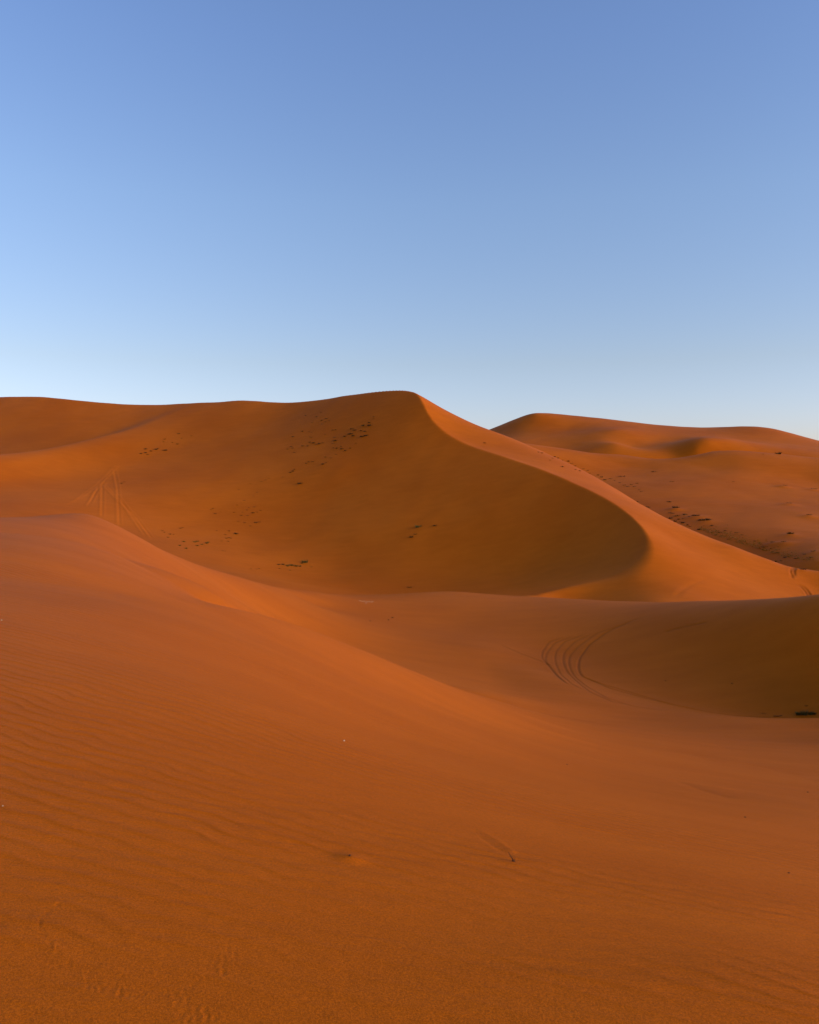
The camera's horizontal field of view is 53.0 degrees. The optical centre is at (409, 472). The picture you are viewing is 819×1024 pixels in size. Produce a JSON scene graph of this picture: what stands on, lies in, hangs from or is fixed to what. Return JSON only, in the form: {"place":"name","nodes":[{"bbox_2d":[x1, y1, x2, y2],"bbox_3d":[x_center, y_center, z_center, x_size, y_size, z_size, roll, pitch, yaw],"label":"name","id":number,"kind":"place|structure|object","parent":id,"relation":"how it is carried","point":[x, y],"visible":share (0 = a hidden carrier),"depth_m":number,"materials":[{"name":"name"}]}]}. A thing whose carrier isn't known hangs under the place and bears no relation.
{"place":"outdoors","nodes":[
{"label":"outdoors","id":0,"kind":"place"},
{"bbox_2d":[0,533,818,1023],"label":"sand dune","id":1,"kind":"structure","parent":0,"point":[200,801],"depth_m":3.96,"materials":[{"name":"orange sand"}]},
{"bbox_2d":[0,390,818,601],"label":"dune with bowl","id":2,"kind":"structure","parent":0,"point":[506,515],"depth_m":117.48,"materials":[{"name":"orange sand"}]},
{"bbox_2d":[0,513,818,717],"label":"sand ridge","id":3,"kind":"structure","parent":0,"point":[762,655],"depth_m":37.76,"materials":[{"name":"orange sand"}]},
{"bbox_2d":[796,710,816,715],"bbox_3d":[15.579,9.404,32.297,0.957,0.278,0.391,0,0,0],"label":"desert shrub","id":4,"kind":"object","parent":3,"relation":"on","point":[806,712],"visible":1,"depth_m":32.27,"materials":[{"name":"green plant"}]},
{"bbox_2d":[0,0,818,439],"label":"sky","id":5,"kind":"structure","parent":0,"point":[494,213],"materials":[{"name":"blue"}]},
{"bbox_2d":[489,413,818,570],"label":"distant dunes","id":6,"kind":"structure","parent":0,"point":[702,468],"depth_m":175.08,"materials":[{"name":"orange sand"}]},
{"bbox_2d":[700,525,810,559],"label":"ground cover","id":7,"kind":"object","parent":6,"relation":"on","point":[750,543],"visible":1,"depth_m":116.31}
]}

